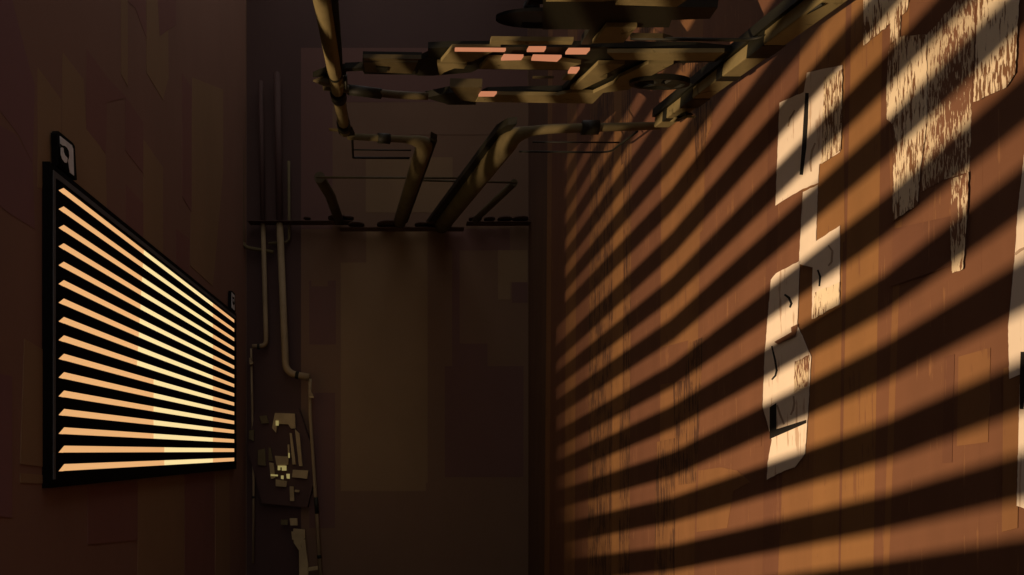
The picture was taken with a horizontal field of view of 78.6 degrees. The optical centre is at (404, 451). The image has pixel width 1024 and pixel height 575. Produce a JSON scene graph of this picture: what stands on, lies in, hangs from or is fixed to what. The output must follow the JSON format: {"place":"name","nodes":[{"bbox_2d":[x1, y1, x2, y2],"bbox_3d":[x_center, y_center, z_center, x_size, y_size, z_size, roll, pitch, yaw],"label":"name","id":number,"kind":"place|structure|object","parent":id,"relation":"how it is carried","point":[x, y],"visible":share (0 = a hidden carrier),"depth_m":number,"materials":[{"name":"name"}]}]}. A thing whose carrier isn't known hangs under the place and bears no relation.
{"place":"outdoors","nodes":[
{"label":"outdoors","id":0,"kind":"place"},
{"bbox_2d":[415,36,730,104],"bbox_3d":[0.914,-2.260,3.678,1.730,0.311,1.071,0,0,0],"label":"ceiling machine","id":1,"kind":"object","parent":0,"point":[593,73],"visible":0.97,"depth_m":3.45,"materials":[{"name":"metal"}]},
{"bbox_2d":[345,51,421,74],"bbox_3d":[-0.125,-2.212,3.509,0.442,0.115,0.295,0,0,0],"label":"junction box","id":2,"kind":"object","parent":1,"relation":"attached to","point":[392,63],"visible":1,"depth_m":3.45,"materials":[{"name":"metal"}]},
{"bbox_2d":[543,0,717,44],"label":"ceiling unit","id":3,"kind":"structure","parent":1,"relation":"attached to","point":[609,21],"depth_m":2.92,"materials":[{"name":"metal"}]},
{"bbox_2d":[496,0,542,28],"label":"vent hood","id":4,"kind":"object","parent":3,"relation":"attached to","point":[529,14],"visible":1,"depth_m":3.14,"materials":[{"name":"black metal"}]},
{"bbox_2d":[630,2,824,41],"bbox_3d":[1.584,-2.021,3.039,0.820,0.179,0.370,0,0,35],"label":"cable","id":5,"kind":"object","parent":3,"relation":"attached to","point":[714,39],"visible":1,"depth_m":3.13,"materials":[{"name":"metal"}]},
{"bbox_2d":[629,73,689,89],"bbox_3d":[1.537,-2.226,3.703,0.373,0.070,0.188,0,0,0],"label":"ventilation fan","id":6,"kind":"object","parent":1,"relation":"attached to","point":[659,81],"visible":1,"depth_m":3.69},
{"bbox_2d":[652,0,846,126],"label":"wall duct","id":7,"kind":"object","parent":1,"relation":"attached to","point":[782,24],"depth_m":3.26,"materials":[{"name":"brown metal"}]},
{"bbox_2d":[670,113,695,121],"bbox_3d":[1.870,-2.292,4.190,0.046,0.298,0.528,0,0,0],"label":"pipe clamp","id":8,"kind":"object","parent":7,"relation":"attached to","point":[683,115],"visible":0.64,"depth_m":4.08,"materials":[{"name":"metal"}]},
{"bbox_2d":[528,0,1023,574],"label":"boarded wall","id":9,"kind":"structure","parent":0,"point":[658,260],"depth_m":3.52,"materials":[{"name":"brown wood"}]},
{"bbox_2d":[466,215,530,225],"bbox_3d":[1.508,-3.678,9.800,1.040,0.077,0.261,0,0,0],"label":"mounting ledge","id":10,"kind":"object","parent":9,"relation":"attached to","point":[520,220],"visible":0.87,"depth_m":9.79,"materials":[{"name":"black metal"}]},
{"bbox_2d":[471,179,517,223],"bbox_3d":[1.297,-3.654,9.050,0.100,0.148,1.549,0,0,-14],"label":"support pipe","id":11,"kind":"object","parent":10,"relation":"attached to","point":[494,201],"visible":1,"depth_m":8.91,"materials":[{"name":"black metal"}]},
{"bbox_2d":[423,179,516,183],"bbox_3d":[0.842,-3.624,8.250,1.332,0.061,0.028,0,0,0],"label":"support rod","id":12,"kind":"object","parent":11,"relation":"attached to","point":[435,180],"visible":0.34,"depth_m":8.24,"materials":[{"name":"black metal"}]},
{"bbox_2d":[763,262,810,478],"bbox_3d":[2.003,-0.405,3.233,0.004,1.122,0.409,0,0,0],"label":"paper sheet","id":13,"kind":"object","parent":9,"relation":"attached to","point":[785,407],"visible":1,"depth_m":3.24,"materials":[{"name":"white paper"}]},
{"bbox_2d":[775,324,797,343],"bbox_3d":[2.000,-0.610,3.224,0.002,0.076,0.201,0,0,0],"label":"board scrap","id":14,"kind":"object","parent":13,"relation":"attached to","point":[792,334],"visible":1,"depth_m":3.18,"materials":[{"name":"brown wood"}]},
{"bbox_2d":[794,355,808,391],"bbox_3d":[2.000,-0.388,3.096,0.002,0.175,0.120,0,0,0],"label":"flaking paint","id":15,"kind":"object","parent":13,"relation":"attached to","point":[801,373],"visible":1,"depth_m":3.10,"materials":[{"name":"beige paint"}]},
{"bbox_2d":[775,65,841,205],"bbox_3d":[2.003,-1.593,3.067,0.003,0.586,0.507,0,0,0],"label":"paper sheet","id":16,"kind":"object","parent":9,"relation":"attached to","point":[799,149],"visible":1,"depth_m":3.10,"materials":[{"name":"white paper"}]},
{"bbox_2d":[821,69,842,163],"bbox_3d":[2.000,-1.580,2.879,0.002,0.404,0.146,0,0,0],"label":"flaking paint","id":17,"kind":"object","parent":16,"relation":"attached to","point":[831,123],"visible":1,"depth_m":2.88,"materials":[{"name":"beige paint"}]},
{"bbox_2d":[799,185,839,312],"bbox_3d":[2.003,-0.978,2.976,0.003,0.654,0.295,0,0,0],"label":"paper sheet","id":18,"kind":"object","parent":9,"relation":"attached to","point":[821,256],"visible":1,"depth_m":2.99,"materials":[{"name":"white paper"}]},
{"bbox_2d":[812,282,839,318],"bbox_3d":[2.000,-0.713,2.920,0.002,0.130,0.188,0,0,0],"label":"flaking paint","id":19,"kind":"object","parent":18,"relation":"attached to","point":[826,299],"visible":1,"depth_m":2.92,"materials":[{"name":"beige paint"}]},
{"bbox_2d":[863,0,908,44],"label":"flaking paint","id":20,"kind":"object","parent":9,"relation":"attached to","point":[879,15],"visible":1,"depth_m":2.58,"materials":[{"name":"beige paint"}]},
{"bbox_2d":[886,34,926,220],"bbox_3d":[2.004,-1.313,2.456,0.002,0.734,0.198,0,0,0],"label":"flaking paint","id":21,"kind":"object","parent":9,"relation":"attached to","point":[906,89],"visible":1,"depth_m":2.45,"materials":[{"name":"beige paint"}]},
{"bbox_2d":[921,0,975,191],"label":"flaking paint","id":22,"kind":"object","parent":9,"relation":"attached to","point":[950,46],"visible":1,"depth_m":2.26,"materials":[{"name":"beige paint"}]},
{"bbox_2d":[950,172,968,272],"bbox_3d":[1.999,-0.823,2.214,0.002,0.346,0.073,0,0,0],"label":"flaking paint","id":23,"kind":"object","parent":9,"relation":"attached to","point":[959,198],"visible":1,"depth_m":2.22,"materials":[{"name":"beige paint"}]},
{"bbox_2d":[973,0,1018,101],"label":"flaking paint","id":24,"kind":"object","parent":9,"relation":"attached to","point":[996,44],"visible":1,"depth_m":2.08,"materials":[{"name":"beige paint"}]},
{"bbox_2d":[1008,160,1023,507],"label":"paper sheet","id":25,"kind":"object","parent":9,"relation":"attached to","point":[1016,339],"visible":1,"depth_m":2.00,"materials":[{"name":"white paper"}]},
{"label":"ground","id":26,"kind":"structure","parent":0,"visible":0},
{"bbox_2d":[0,0,245,574],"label":"plaster wall","id":27,"kind":"structure","parent":26,"relation":"on","point":[140,105],"depth_m":5.67,"materials":[{"name":"brown paint"}]},
{"bbox_2d":[42,131,235,487],"bbox_3d":[-2.551,-1.047,6.808,0.069,2.618,4.851,0,0,0],"label":"louvred light","id":28,"kind":"object","parent":27,"relation":"attached to","point":[139,352],"visible":1,"depth_m":5.49,"materials":[{"name":"black metal"}]},
{"bbox_2d":[243,225,273,253],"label":"wall pipe","id":29,"kind":"object","parent":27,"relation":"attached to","point":[247,247],"depth_m":9.86,"materials":[{"name":"metal"}]},
{"bbox_2d":[281,518,317,574],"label":"floor conduit","id":30,"kind":"object","parent":26,"relation":"on","point":[299,537],"visible":1,"depth_m":9.82,"materials":[{"name":"metal"}]},
{"bbox_2d":[308,379,321,574],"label":"down pipe","id":31,"kind":"object","parent":26,"relation":"on","point":[316,507],"visible":1,"depth_m":9.84,"materials":[{"name":"metal"}]},
{"bbox_2d":[308,388,313,397],"bbox_3d":[-1.493,-0.935,9.835,0.093,0.166,0.090,0,0,0],"label":"pipe valve","id":32,"kind":"object","parent":31,"relation":"attached to","point":[311,394],"visible":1,"depth_m":9.80,"materials":[{"name":"brown metal"}]},
{"bbox_2d":[246,0,527,574],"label":"end wall","id":33,"kind":"structure","parent":26,"relation":"on","point":[408,352],"depth_m":10.00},
{"bbox_2d":[248,409,312,506],"bbox_3d":[-1.988,0.112,9.885,1.050,1.574,0.220,0,0,0],"label":"wall machine","id":34,"kind":"object","parent":33,"relation":"attached to","point":[279,449],"depth_m":9.84,"materials":[{"name":"black metal"}]},
{"bbox_2d":[250,348,254,562],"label":"down pipe","id":35,"kind":"object","parent":34,"relation":"attached to","point":[253,475],"visible":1,"depth_m":9.85,"materials":[{"name":"metal"}]},
{"bbox_2d":[273,71,309,379],"bbox_3d":[-1.807,-3.595,9.840,0.589,4.923,0.124,0,0,0],"label":"wall pipe","id":36,"kind":"object","parent":33,"relation":"attached to","point":[288,370],"depth_m":9.79,"materials":[{"name":"metal"}]},
{"bbox_2d":[247,214,353,224],"bbox_3d":[-1.653,-3.691,9.800,1.686,0.077,0.314,0,0,0],"label":"mounting ledge","id":37,"kind":"object","parent":33,"relation":"attached to","point":[307,220],"visible":0.85,"depth_m":9.78,"materials":[{"name":"black metal"}]},
{"bbox_2d":[252,80,267,348],"bbox_3d":[-2.316,-3.787,9.860,0.260,4.300,0.092,0,0,0],"label":"wall pipe","id":38,"kind":"object","parent":37,"relation":"attached to","point":[264,344],"depth_m":9.83,"materials":[{"name":"metal"}]},
{"bbox_2d":[268,161,290,244],"bbox_3d":[-2.020,-3.999,9.900,0.360,1.349,0.044,0,0,0],"label":"wall pipe","id":39,"kind":"object","parent":37,"relation":"attached to","point":[288,182],"depth_m":9.88,"materials":[{"name":"metal"}]},
{"bbox_2d":[314,172,343,224],"bbox_3d":[-1.083,-3.683,8.998,0.167,0.200,1.611,0,0,3],"label":"support pipe","id":40,"kind":"object","parent":37,"relation":"attached to","point":[325,187],"visible":1,"depth_m":8.84,"materials":[{"name":"black metal"}]},
{"bbox_2d":[316,176,457,178],"bbox_3d":[-0.174,-3.629,8.150,2.000,0.039,0.028,0,0,0],"label":"support rod","id":41,"kind":"object","parent":40,"relation":"attached to","point":[349,177],"visible":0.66,"depth_m":8.14,"materials":[{"name":"black metal"}]},
{"bbox_2d":[339,219,463,231],"bbox_3d":[-0.045,-3.587,9.800,1.989,0.076,0.444,0,0,0],"label":"mounting ledge","id":42,"kind":"object","parent":33,"relation":"attached to","point":[388,225],"visible":0.84,"depth_m":9.80,"materials":[{"name":"black metal"}]},
{"bbox_2d":[347,132,436,227],"bbox_3d":[-0.096,-3.124,7.383,0.726,1.313,5.081,0,0,0],"label":"elbow pipe","id":43,"kind":"object","parent":42,"relation":"attached to","point":[424,146],"visible":0.97,"depth_m":5.52,"materials":[{"name":"metal"}]},
{"bbox_2d":[313,0,350,136],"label":"overhead pipe","id":44,"kind":"object","parent":43,"relation":"attached to","point":[327,13],"visible":0.96,"depth_m":3.23,"materials":[{"name":"brown metal"}]},
{"bbox_2d":[313,64,347,88],"bbox_3d":[-0.446,-2.235,3.655,0.212,0.086,0.185,0,0,0],"label":"clamp","id":45,"kind":"object","parent":44,"relation":"attached to","point":[322,79],"visible":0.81,"depth_m":3.67,"materials":[{"name":"metal"}]},
{"bbox_2d":[329,126,354,135],"bbox_3d":[-0.482,-2.458,4.721,0.189,0.048,0.258,0,0,0],"label":"pipe clamp","id":46,"kind":"object","parent":44,"relation":"attached to","point":[352,132],"visible":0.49,"depth_m":4.70,"materials":[{"name":"metal"}]},
{"bbox_2d":[323,84,427,99],"bbox_3d":[-0.180,-2.269,3.894,0.679,0.083,0.086,0,0,-15],"label":"overhead pipe","id":47,"kind":"object","parent":44,"relation":"attached to","point":[365,91],"visible":0.99,"depth_m":3.89,"materials":[{"name":"metal"}]},
{"bbox_2d":[351,140,410,158],"bbox_3d":[-0.209,-2.578,5.236,0.530,0.165,0.653,0,0,0],"label":"pipe hanger","id":48,"kind":"object","parent":43,"relation":"attached to","point":[353,150],"visible":0.97,"depth_m":5.28,"materials":[{"name":"metal"}]},
{"bbox_2d":[426,117,660,232],"bbox_3d":[0.763,-3.072,7.164,1.113,1.363,5.581,0,0,-13],"label":"elbow pipe","id":49,"kind":"object","parent":42,"relation":"attached to","point":[501,142],"visible":0.98,"depth_m":5.28,"materials":[{"name":"metal"}]},
{"bbox_2d":[519,130,637,152],"bbox_3d":[1.531,-2.535,5.214,1.006,0.156,0.471,0,0,37],"label":"cable","id":50,"kind":"object","parent":49,"relation":"attached to","point":[625,140],"visible":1,"depth_m":5.33,"materials":[{"name":"metal"}]}
]}

